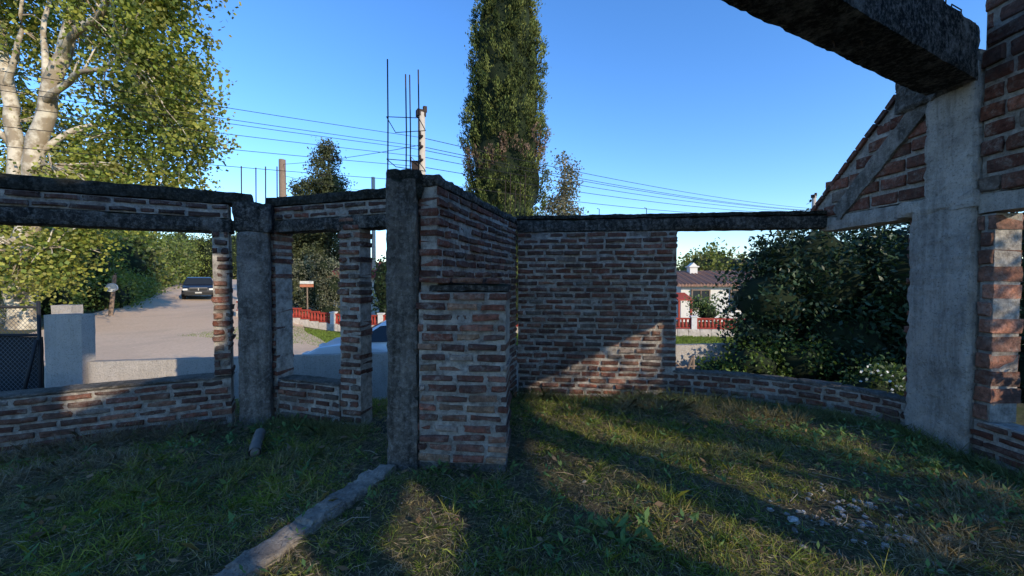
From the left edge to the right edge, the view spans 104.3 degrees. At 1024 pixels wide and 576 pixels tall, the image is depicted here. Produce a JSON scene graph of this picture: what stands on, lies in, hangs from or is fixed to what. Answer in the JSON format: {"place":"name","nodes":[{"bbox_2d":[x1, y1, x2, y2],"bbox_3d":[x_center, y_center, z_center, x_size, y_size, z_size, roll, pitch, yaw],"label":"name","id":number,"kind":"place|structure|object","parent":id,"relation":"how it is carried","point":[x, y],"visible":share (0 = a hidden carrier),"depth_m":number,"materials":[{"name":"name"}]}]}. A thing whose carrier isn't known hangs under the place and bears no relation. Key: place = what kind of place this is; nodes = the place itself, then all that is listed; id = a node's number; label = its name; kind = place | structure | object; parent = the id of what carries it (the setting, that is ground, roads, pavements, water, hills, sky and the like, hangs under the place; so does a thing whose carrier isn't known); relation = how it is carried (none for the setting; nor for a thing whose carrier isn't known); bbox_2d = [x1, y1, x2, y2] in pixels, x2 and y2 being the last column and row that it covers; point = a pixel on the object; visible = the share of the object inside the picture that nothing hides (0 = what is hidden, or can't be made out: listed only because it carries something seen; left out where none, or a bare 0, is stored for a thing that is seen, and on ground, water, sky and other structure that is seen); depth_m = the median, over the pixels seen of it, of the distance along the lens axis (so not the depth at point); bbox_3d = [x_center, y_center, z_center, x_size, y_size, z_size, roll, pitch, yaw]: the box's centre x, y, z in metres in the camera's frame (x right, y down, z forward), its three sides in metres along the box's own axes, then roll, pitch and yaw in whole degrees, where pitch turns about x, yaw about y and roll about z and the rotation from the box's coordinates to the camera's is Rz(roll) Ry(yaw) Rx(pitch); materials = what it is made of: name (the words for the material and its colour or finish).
{"place":"outdoors","nodes":[
{"label":"outdoors","id":0,"kind":"place"},
{"bbox_2d":[29,278,323,387],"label":"dirt road","id":1,"kind":"structure","parent":0,"point":[160,325],"depth_m":15.38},
{"bbox_2d":[179,277,212,298],"bbox_3d":[-23.085,-0.029,29.388,2.200,1.560,4.750,-1,2,-37],"label":"car","id":2,"kind":"object","parent":1,"relation":"on","point":[197,285],"visible":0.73,"depth_m":28.02,"materials":[{"name":"paint"}]},
{"bbox_2d":[271,230,293,417],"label":"brick pillar","id":3,"kind":"structure","parent":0,"point":[284,261],"depth_m":4.42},
{"bbox_2d":[271,234,292,414],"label":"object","id":4,"kind":"object","parent":3,"relation":"attached to","point":[283,339],"depth_m":4.48,"materials":[{"name":"concrete"}]},
{"bbox_2d":[274,214,384,233],"bbox_3d":[-1.725,-0.672,4.191,2.022,0.149,0.244,0,1,18],"label":"window lintel","id":5,"kind":"structure","parent":3,"relation":"on","point":[330,224],"depth_m":4.16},
{"bbox_2d":[274,201,385,218],"bbox_3d":[-1.732,-0.809,4.185,2.004,0.131,0.261,0,1,18],"label":"window beam course","id":6,"kind":"object","parent":5,"relation":"on","point":[334,206],"depth_m":4.14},
{"bbox_2d":[264,188,385,206],"bbox_3d":[-1.735,-0.939,4.192,2.052,0.119,0.264,0,1,18],"label":"window beam cap","id":7,"kind":"object","parent":6,"relation":"on","point":[347,196],"visible":0.43,"depth_m":4.12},
{"bbox_2d":[274,199,385,219],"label":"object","id":8,"kind":"object","parent":6,"relation":"attached to","point":[339,211],"depth_m":4.13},
{"bbox_2d":[337,218,372,426],"bbox_3d":[-1.640,0.456,4.176,0.291,2.362,0.240,0,1,18],"label":"window pier","id":9,"kind":"structure","parent":0,"point":[354,324],"depth_m":4.08,"materials":[{"name":"brick"}]},
{"bbox_2d":[339,215,371,425],"bbox_3d":[-1.635,0.455,4.178,0.251,2.386,0.174,0,1,18],"label":"window pier mortar","id":10,"kind":"object","parent":9,"relation":"attached to","point":[364,380],"depth_m":4.10,"materials":[{"name":"concrete"}]},
{"bbox_2d":[182,326,780,345],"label":"verge grass","id":11,"kind":"structure","parent":0,"point":[333,334],"depth_m":17.18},
{"bbox_2d":[0,299,1023,575],"bbox_3d":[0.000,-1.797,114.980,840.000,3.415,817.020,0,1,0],"label":"ground","id":12,"kind":"structure","parent":0,"point":[532,455],"depth_m":2.66,"materials":[{"name":"plant"}]},
{"bbox_2d":[0,301,44,390],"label":"chain link gate","id":13,"kind":"structure","parent":12,"relation":"on","point":[22,365],"depth_m":6.58,"materials":[{"name":"metal"}]},
{"bbox_2d":[0,0,116,323],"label":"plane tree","id":14,"kind":"object","parent":12,"relation":"on","point":[21,30],"visible":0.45,"depth_m":14.84,"materials":[{"name":"green plant"}]},
{"bbox_2d":[44,305,95,387],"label":"gate pillar","id":15,"kind":"structure","parent":12,"relation":"on","point":[70,342],"depth_m":6.50,"materials":[{"name":"grey paint"}]},
{"bbox_2d":[39,227,170,317],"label":"roadside bushes","id":16,"kind":"object","parent":12,"relation":"on","point":[132,289],"visible":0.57,"depth_m":21.26,"materials":[{"name":"green plant"}]},
{"bbox_2d":[106,273,117,315],"bbox_3d":[-18.313,0.370,18.299,0.568,2.134,0.210,0,1,0],"label":"mailbox on post","id":17,"kind":"object","parent":12,"relation":"on","point":[112,287],"visible":0.85,"depth_m":18.25,"materials":[{"name":"brown wood"}]},
{"bbox_2d":[0,376,234,453],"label":"wall mortar","id":18,"kind":"object","parent":12,"relation":"on","point":[228,383],"depth_m":3.83,"materials":[{"name":"concrete"}]},
{"bbox_2d":[0,381,236,456],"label":"wall","id":19,"kind":"structure","parent":12,"relation":"on","point":[35,409],"depth_m":3.78,"materials":[{"name":"brick"}]},
{"bbox_2d":[0,371,234,398],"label":"wall sill","id":20,"kind":"structure","parent":19,"relation":"on","point":[29,392],"depth_m":3.84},
{"bbox_2d":[211,231,235,374],"bbox_3d":[-3.098,0.159,4.278,0.187,1.515,0.266,-1,2,-28],"label":"jamb","id":21,"kind":"object","parent":20,"relation":"on","point":[222,307],"visible":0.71,"depth_m":4.18,"materials":[{"name":"brick"}]},
{"bbox_2d":[0,206,234,233],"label":"lintel","id":22,"kind":"structure","parent":21,"relation":"on","point":[39,217],"depth_m":3.78,"materials":[{"name":"concrete"}]},
{"bbox_2d":[0,189,227,217],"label":"beam course","id":23,"kind":"object","parent":22,"relation":"on","point":[77,197],"visible":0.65,"depth_m":3.75,"materials":[{"name":"brick"}]},
{"bbox_2d":[0,189,230,218],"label":"beam course mortar","id":24,"kind":"object","parent":23,"relation":"on","point":[137,206],"visible":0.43,"depth_m":3.79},
{"bbox_2d":[0,173,253,207],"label":"beam cap","id":25,"kind":"object","parent":24,"relation":"on","point":[55,185],"visible":0.73,"depth_m":3.79,"materials":[{"name":"concrete"}]},
{"bbox_2d":[212,231,233,375],"bbox_3d":[-3.106,0.162,4.284,0.142,1.526,0.194,-1,2,-28],"label":"jamb mortar","id":26,"kind":"object","parent":21,"relation":"attached to","point":[228,280],"visible":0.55,"depth_m":4.21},
{"bbox_2d":[1,227,237,290],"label":"distant trees","id":27,"kind":"object","parent":12,"relation":"on","point":[179,257],"visible":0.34,"depth_m":40.24,"materials":[{"name":"green plant"}]},
{"bbox_2d":[0,0,241,329],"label":"plane tree","id":28,"kind":"object","parent":12,"relation":"on","point":[135,47],"visible":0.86,"depth_m":13.10,"materials":[{"name":"green plant"}]},
{"bbox_2d":[236,231,273,427],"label":"column","id":29,"kind":"structure","parent":12,"relation":"on","point":[255,316],"depth_m":4.24,"materials":[{"name":"concrete"}]},
{"bbox_2d":[232,201,274,233],"bbox_3d":[-2.789,-0.756,4.351,0.383,0.340,0.317,0,1,-13],"label":"column head","id":30,"kind":"object","parent":29,"relation":"on","point":[252,217],"depth_m":4.21,"materials":[{"name":"concrete"}]},
{"bbox_2d":[248,428,265,457],"bbox_3d":[-2.292,1.389,3.583,0.098,0.102,0.478,-1,2,-28],"label":"drain pipe","id":31,"kind":"object","parent":12,"relation":"on","point":[256,441],"visible":0.91,"depth_m":3.48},
{"bbox_2d":[279,159,285,196],"bbox_3d":[-12.600,-2.412,21.948,0.425,9.250,0.425,0,1,0],"label":"utility pole","id":32,"kind":"object","parent":12,"relation":"on","point":[282,179],"visible":0.21,"depth_m":21.72,"materials":[{"name":"brown wood"}]},
{"bbox_2d":[211,463,397,575],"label":"footing strip","id":33,"kind":"object","parent":12,"relation":"on","point":[252,561],"visible":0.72,"depth_m":2.40,"materials":[{"name":"concrete"}]},
{"bbox_2d":[300,281,313,313],"bbox_3d":[-10.750,0.937,20.914,0.700,2.605,0.100,0,1,0],"label":"name board sign","id":34,"kind":"object","parent":12,"relation":"on","point":[307,284],"visible":0.83,"depth_m":20.84,"materials":[{"name":"brown wood"}]},
{"bbox_2d":[278,380,340,422],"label":"brick wall","id":35,"kind":"structure","parent":12,"relation":"on","point":[303,394],"depth_m":4.27,"materials":[{"name":"brick"}]},
{"bbox_2d":[279,374,340,385],"bbox_3d":[-2.162,1.010,4.375,0.837,0.042,0.222,0,1,19],"label":"window sill","id":36,"kind":"structure","parent":35,"relation":"on","point":[317,380],"depth_m":4.33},
{"bbox_2d":[286,178,334,310],"bbox_3d":[-16.537,-3.434,31.327,5.595,10.870,5.542,1,2,35],"label":"conifer tree","id":37,"kind":"object","parent":12,"relation":"on","point":[297,247],"visible":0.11,"depth_m":30.43,"materials":[{"name":"green plant"}]},
{"bbox_2d":[292,249,339,320],"bbox_3d":[-10.232,0.124,22.059,4.456,4.572,2.823,0,1,0],"label":"olive bush","id":38,"kind":"object","parent":12,"relation":"on","point":[320,293],"visible":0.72,"depth_m":21.84,"materials":[{"name":"green plant"}]},
{"bbox_2d":[290,137,357,305],"bbox_3d":[-13.944,-4.836,30.187,6.398,13.293,7.012,0,1,0],"label":"conifer tree","id":39,"kind":"object","parent":12,"relation":"on","point":[322,178],"visible":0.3,"depth_m":29.35,"materials":[{"name":"green plant"}]},
{"bbox_2d":[371,177,376,316],"bbox_3d":[-9.700,-2.833,27.939,0.325,9.800,0.325,0,1,0],"label":"utility pole","id":40,"kind":"object","parent":12,"relation":"on","point":[373,231],"visible":0.37,"depth_m":27.82,"materials":[{"name":"concrete"}]},
{"bbox_2d":[371,278,378,314],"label":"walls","id":41,"kind":"structure","parent":12,"relation":"on","point":[372,307],"depth_m":27.04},
{"bbox_2d":[367,418,387,433],"bbox_3d":[-1.124,1.497,4.086,0.732,0.162,0.406,0,1,18],"label":"door threshold","id":42,"kind":"object","parent":12,"relation":"on","point":[377,424],"depth_m":4.08,"materials":[{"name":"concrete"}]},
{"bbox_2d":[371,255,387,319],"bbox_3d":[-6.699,0.249,21.834,2.884,4.788,2.479,0,1,0],"label":"garden shrub","id":43,"kind":"object","parent":12,"relation":"on","point":[379,287],"visible":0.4,"depth_m":21.34,"materials":[{"name":"green plant"}]},
{"bbox_2d":[385,177,420,470],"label":"central column","id":44,"kind":"structure","parent":12,"relation":"on","point":[403,239],"depth_m":3.21,"materials":[{"name":"grey concrete"}]},
{"bbox_2d":[386,169,423,198],"bbox_3d":[-0.883,-0.853,3.340,0.338,0.245,0.325,0,1,0],"label":"central column head","id":45,"kind":"object","parent":44,"relation":"on","point":[417,174],"visible":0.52,"depth_m":3.20},
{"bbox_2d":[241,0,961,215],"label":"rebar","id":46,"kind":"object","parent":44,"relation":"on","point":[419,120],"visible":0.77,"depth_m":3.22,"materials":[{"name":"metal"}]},
{"bbox_2d":[411,106,426,173],"bbox_3d":[-3.208,-1.949,13.856,0.520,8.720,0.559,0,1,0],"label":"utility pole","id":47,"kind":"object","parent":12,"relation":"on","point":[423,112],"visible":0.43,"depth_m":13.77,"materials":[{"name":"concrete"}]},
{"bbox_2d":[0,71,811,266],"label":"power lines","id":48,"kind":"object","parent":47,"relation":"attached to","point":[357,149],"visible":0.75,"depth_m":13.02,"materials":[{"name":"metal"}]},
{"bbox_2d":[88,343,786,400],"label":"wall","id":49,"kind":"structure","parent":12,"relation":"on","point":[322,365],"depth_m":7.11,"materials":[{"name":"grey paint"}]},
{"bbox_2d":[418,460,505,471],"bbox_3d":[-0.419,1.569,3.470,0.778,0.315,0.442,0,1,0],"label":"stub footing","id":50,"kind":"object","parent":12,"relation":"on","point":[462,466],"visible":0.06,"depth_m":3.27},
{"bbox_2d":[415,292,511,463],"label":"stub block","id":51,"kind":"structure","parent":12,"relation":"on","point":[472,389],"depth_m":3.18,"materials":[{"name":"brick"}]},
{"bbox_2d":[419,277,502,283],"bbox_3d":[-0.412,-0.062,3.359,0.667,0.056,0.407,0,1,0],"label":"stub block top course","id":52,"kind":"object","parent":51,"relation":"on","point":[463,280],"visible":0.98,"depth_m":3.18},
{"bbox_2d":[419,291,509,463],"bbox_3d":[-0.386,0.719,3.393,0.729,1.376,0.441,0,1,0],"label":"stub block mortar","id":53,"kind":"object","parent":51,"relation":"attached to","point":[504,321],"visible":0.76,"depth_m":3.20,"materials":[{"name":"concrete"}]},
{"bbox_2d":[429,283,510,291],"bbox_3d":[-0.338,-0.003,3.380,0.655,0.073,0.436,0,1,0],"label":"stub block cap","id":54,"kind":"object","parent":51,"relation":"on","point":[495,287],"visible":0.97,"depth_m":3.19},
{"bbox_2d":[418,186,518,464],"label":"receding wall","id":55,"kind":"structure","parent":12,"relation":"on","point":[438,221],"depth_m":3.89,"materials":[{"name":"brick"}]},
{"bbox_2d":[421,186,515,468],"bbox_3d":[-0.347,0.394,4.434,0.144,2.496,2.425,0,1,16],"label":"receding wall mortar","id":56,"kind":"object","parent":55,"relation":"attached to","point":[429,191],"visible":0.27,"depth_m":3.69,"materials":[{"name":"concrete"}]},
{"bbox_2d":[423,174,517,223],"bbox_3d":[-0.353,-0.903,4.396,0.222,0.120,2.474,0,1,16],"label":"receding wall cap","id":57,"kind":"object","parent":55,"relation":"on","point":[438,180],"visible":0.6,"depth_m":3.68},
{"bbox_2d":[236,299,744,337],"bbox_3d":[0.927,1.520,19.150,30.509,1.794,0.300,0,1,6],"label":"red balustrade fence","id":58,"kind":"object","parent":12,"relation":"on","point":[331,323],"visible":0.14,"depth_m":19.84,"materials":[{"name":"concrete"}]},
{"bbox_2d":[457,0,553,321],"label":"cypress tree","id":59,"kind":"object","parent":12,"relation":"on","point":[501,109],"visible":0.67,"depth_m":16.68,"materials":[{"name":"green plant"}]},
{"bbox_2d":[0,397,1023,575],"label":"mown clippings","id":60,"kind":"object","parent":12,"relation":"on","point":[424,468],"visible":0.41,"depth_m":2.62,"materials":[{"name":"green plant"}]},
{"bbox_2d":[0,381,1023,575],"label":"dry brush","id":61,"kind":"object","parent":12,"relation":"on","point":[779,412],"visible":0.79,"depth_m":3.35,"materials":[{"name":"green plant"}]},
{"bbox_2d":[0,394,1023,575],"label":"broadleaf weeds","id":62,"kind":"object","parent":12,"relation":"on","point":[641,518],"visible":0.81,"depth_m":2.87,"materials":[{"name":"green plant"}]},
{"bbox_2d":[2,399,1023,575],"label":"fallen leaves","id":63,"kind":"object","parent":12,"relation":"on","point":[418,520],"depth_m":2.76,"materials":[{"name":"plant"}]},
{"bbox_2d":[67,415,1018,573],"bbox_3d":[0.026,1.457,3.355,7.054,0.088,2.579,0,1,0],"label":"rubble","id":64,"kind":"object","parent":12,"relation":"on","point":[821,523],"visible":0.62,"depth_m":2.55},
{"bbox_2d":[536,148,588,215],"bbox_3d":[3.450,-3.374,25.980,4.546,11.056,4.034,0,1,0],"label":"poplar tree","id":65,"kind":"object","parent":12,"relation":"on","point":[551,207],"visible":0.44,"depth_m":25.46,"materials":[{"name":"green plant"}]},
{"bbox_2d":[516,232,677,399],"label":"wall","id":66,"kind":"structure","parent":12,"relation":"on","point":[614,289],"depth_m":5.45,"materials":[{"name":"brick"}]},
{"bbox_2d":[516,215,827,232],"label":"beam","id":67,"kind":"structure","parent":66,"relation":"on","point":[816,222],"depth_m":5.30,"materials":[{"name":"concrete"}]},
{"bbox_2d":[516,210,826,220],"bbox_3d":[2.158,-0.973,5.408,4.222,0.079,0.255,0,1,7],"label":"beam cap","id":68,"kind":"object","parent":67,"relation":"on","point":[692,215],"visible":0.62,"depth_m":5.29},
{"bbox_2d":[518,231,676,400],"bbox_3d":[1.154,0.521,5.564,2.132,2.586,0.174,0,1,7],"label":"wall mortar","id":69,"kind":"object","parent":12,"relation":"on","point":[606,351],"depth_m":5.47,"materials":[{"name":"concrete"}]},
{"bbox_2d":[676,293,693,317],"bbox_3d":[10.050,1.233,23.637,0.900,1.880,1.200,0,1,0],"label":"porch","id":70,"kind":"object","parent":12,"relation":"on","point":[680,297],"visible":0.59,"depth_m":23.10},
{"bbox_2d":[676,356,695,368],"bbox_3d":[3.077,1.698,7.077,0.463,0.960,0.136,0,1,-10],"label":"wooden trestle","id":71,"kind":"object","parent":12,"relation":"on","point":[692,362],"visible":0.39,"depth_m":7.08,"materials":[{"name":"brown wood"}]},
{"bbox_2d":[682,290,724,326],"bbox_3d":[9.575,1.138,19.604,2.201,2.192,1.775,0,1,0],"label":"garden shrub","id":72,"kind":"object","parent":12,"relation":"on","point":[706,310],"visible":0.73,"depth_m":19.45,"materials":[{"name":"green plant"}]},
{"bbox_2d":[676,245,753,270],"bbox_3d":[19.699,-0.740,33.969,12.284,5.694,7.024,0,1,0],"label":"yellowish tree","id":73,"kind":"object","parent":12,"relation":"on","point":[705,262],"visible":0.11,"depth_m":32.55,"materials":[{"name":"green plant"}]},
{"bbox_2d":[695,326,848,380],"bbox_3d":[4.805,1.497,7.784,2.664,1.604,1.791,0,1,0],"label":"shrub","id":74,"kind":"object","parent":12,"relation":"on","point":[796,360],"visible":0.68,"depth_m":7.39,"materials":[{"name":"green plant"}]},
{"bbox_2d":[673,374,905,425],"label":"curved low wall","id":75,"kind":"structure","parent":12,"relation":"on","point":[816,396],"depth_m":4.85,"materials":[{"name":"brick"}]},
{"bbox_2d":[673,367,710,375],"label":"curved wall cap","id":76,"kind":"object","parent":75,"relation":"on","point":[689,371],"visible":0.92,"depth_m":5.33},
{"bbox_2d":[710,370,753,378],"bbox_3d":[2.877,1.131,5.225,0.507,0.066,0.209,1,2,22],"label":"curved wall cap","id":77,"kind":"object","parent":75,"relation":"on","point":[733,374],"visible":0.97,"depth_m":5.17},
{"bbox_2d":[753,373,797,382],"bbox_3d":[3.307,1.138,5.019,0.483,0.059,0.210,1,2,29],"label":"curved wall cap","id":78,"kind":"object","parent":75,"relation":"on","point":[789,379],"visible":0.96,"depth_m":4.97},
{"bbox_2d":[673,373,905,425],"bbox_3d":[3.257,1.493,4.894,2.439,0.676,0.501,1,2,36],"label":"curved low wall mortar","id":79,"kind":"object","parent":75,"relation":"attached to","point":[831,404],"visible":0.15,"depth_m":4.87,"materials":[{"name":"concrete"}]},
{"bbox_2d":[797,378,841,388],"bbox_3d":[3.671,1.143,4.767,0.418,0.064,0.208,1,2,41],"label":"curved wall cap","id":80,"kind":"object","parent":75,"relation":"on","point":[824,384],"visible":0.97,"depth_m":4.71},
{"bbox_2d":[838,384,886,396],"bbox_3d":[3.923,1.149,4.465,0.203,0.063,0.374,-1,2,-33],"label":"curved wall cap","id":81,"kind":"object","parent":75,"relation":"on","point":[856,389],"visible":0.9,"depth_m":4.43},
{"bbox_2d":[877,393,905,402],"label":"curved wall cap","id":82,"kind":"object","parent":75,"relation":"on","point":[897,397],"visible":0.64,"depth_m":4.17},
{"bbox_2d":[676,237,1023,296],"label":"distant trees","id":83,"kind":"object","parent":12,"relation":"on","point":[713,245],"visible":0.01,"depth_m":49.68,"materials":[{"name":"green plant"}]},
{"bbox_2d":[703,199,1023,384],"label":"ficus tree","id":84,"kind":"object","parent":12,"relation":"on","point":[846,297],"visible":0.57,"depth_m":7.81,"materials":[{"name":"green plant"}]},
{"bbox_2d":[826,352,905,394],"bbox_3d":[5.305,1.502,5.753,1.452,1.176,1.111,-1,2,-30],"label":"daisy bush","id":85,"kind":"object","parent":12,"relation":"on","point":[889,380],"visible":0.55,"depth_m":5.65,"materials":[{"name":"green plant"}]},
{"bbox_2d":[893,59,991,456],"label":"column","id":86,"kind":"structure","parent":12,"relation":"on","point":[943,293],"depth_m":3.64,"materials":[{"name":"concrete"}]},
{"bbox_2d":[720,0,979,95],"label":"overhead beam","id":87,"kind":"structure","parent":86,"relation":"on","point":[926,47],"depth_m":2.92,"materials":[{"name":"concrete"}]},
{"bbox_2d":[822,204,912,231],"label":"lintel","id":88,"kind":"structure","parent":86,"relation":"attached to","point":[880,216],"depth_m":4.55,"materials":[{"name":"concrete"}]},
{"bbox_2d":[816,115,926,215],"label":"gable wall","id":89,"kind":"structure","parent":88,"relation":"on","point":[912,177],"depth_m":4.20,"materials":[{"name":"brick"}]},
{"bbox_2d":[810,94,895,210],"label":"gable edge bricks","id":90,"kind":"object","parent":89,"relation":"on","point":[869,132],"visible":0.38,"depth_m":4.61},
{"bbox_2d":[817,50,985,216],"bbox_3d":[4.130,-1.483,4.390,0.190,1.190,1.882,0,1,0],"label":"gable wall mortar","id":91,"kind":"object","parent":89,"relation":"attached to","point":[851,169],"visible":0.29,"depth_m":4.34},
{"bbox_2d":[893,48,985,115],"bbox_3d":[4.102,-1.945,3.812,0.330,0.368,0.646,0,1,0],"label":"column head","id":92,"kind":"object","parent":86,"relation":"on","point":[907,99],"depth_m":3.96,"materials":[{"name":"grey concrete"}]},
{"bbox_2d":[973,215,1023,418],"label":"jamb","id":93,"kind":"object","parent":86,"relation":"attached to","point":[996,344],"visible":0.82,"depth_m":3.35,"materials":[{"name":"brick"}]},
{"bbox_2d":[977,213,1022,421],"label":"jamb mortar","id":94,"kind":"object","parent":93,"relation":"attached to","point":[1007,239],"visible":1,"depth_m":3.35,"materials":[{"name":"concrete"}]},
{"bbox_2d":[970,423,1023,475],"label":"wall sill","id":95,"kind":"structure","parent":12,"relation":"on","point":[1007,452],"depth_m":3.28,"materials":[{"name":"brick"}]},
{"bbox_2d":[973,419,1023,474],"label":"wall sill mortar","id":96,"kind":"object","parent":12,"relation":"on","point":[1010,427],"depth_m":3.30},
{"bbox_2d":[1011,212,1023,402],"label":"garden tree","id":97,"kind":"object","parent":12,"relation":"on","point":[1021,364],"visible":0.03,"depth_m":6.29,"materials":[{"name":"green plant"}]},
{"bbox_2d":[0,0,1023,266],"label":"sky","id":98,"kind":"structure","parent":0,"point":[714,98],"materials":[{"name":"blue"}]},
{"bbox_2d":[236,393,790,407],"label":"garden grass","id":99,"kind":"structure","parent":0,"point":[582,403],"depth_m":4.95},
{"bbox_2d":[676,286,740,321],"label":"walls","id":100,"kind":"structure","parent":0,"point":[684,312],"depth_m":24.53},
{"bbox_2d":[691,289,737,309],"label":"window frames","id":101,"kind":"structure","parent":100,"relation":"attached to","point":[700,290],"depth_m":24.43,"materials":[{"name":"white wood"}]},
{"bbox_2d":[676,270,753,286],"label":"roof","id":102,"kind":"structure","parent":100,"relation":"on","point":[700,278],"depth_m":25.20,"materials":[{"name":"ceramic"}]},
{"bbox_2d":[685,263,698,273],"bbox_3d":[12.200,-1.010,26.983,0.660,1.400,0.660,0,1,0],"label":"chimney","id":103,"kind":"object","parent":102,"relation":"on","point":[692,267],"visible":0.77,"depth_m":26.73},
{"bbox_2d":[693,291,736,307],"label":"windows","id":104,"kind":"structure","parent":100,"relation":"attached to","point":[703,294],"depth_m":24.47,"materials":[{"name":"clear glass"}]},
{"bbox_2d":[832,104,926,218],"bbox_3d":[4.040,-1.365,4.371,0.100,1.084,1.161,0,1,0],"label":"gable strut","id":105,"kind":"object","parent":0,"point":[896,139],"visible":0.82,"depth_m":4.31,"materials":[{"name":"concrete"}]},
{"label":"dirt street","id":106,"kind":"structure","parent":0,"visible":0},
{"bbox_2d":[302,320,386,354],"bbox_3d":[-3.010,1.487,10.138,3.980,1.430,1.840,0,1,-9],"label":"parked car","id":107,"kind":"object","parent":106,"relation":"on","point":[378,340],"visible":0.18,"depth_m":9.31,"materials":[{"name":"paint"}]},
{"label":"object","id":108,"kind":"object","parent":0,"visible":0},
{"bbox_3d":[4.140,0.477,-5.740,0.210,1.766,4.472,0,1,0],"label":"right pier mortar","id":109,"kind":"object","parent":108,"relation":"attached to","visible":0},
{"bbox_2d":[978,188,1023,212],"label":"lintel","id":110,"kind":"structure","parent":109,"relation":"on","point":[1008,201],"depth_m":3.27,"materials":[{"name":"concrete"}]},
{"bbox_2d":[978,0,1023,193],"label":"wall","id":111,"kind":"structure","parent":110,"relation":"on","point":[992,56],"depth_m":3.26,"materials":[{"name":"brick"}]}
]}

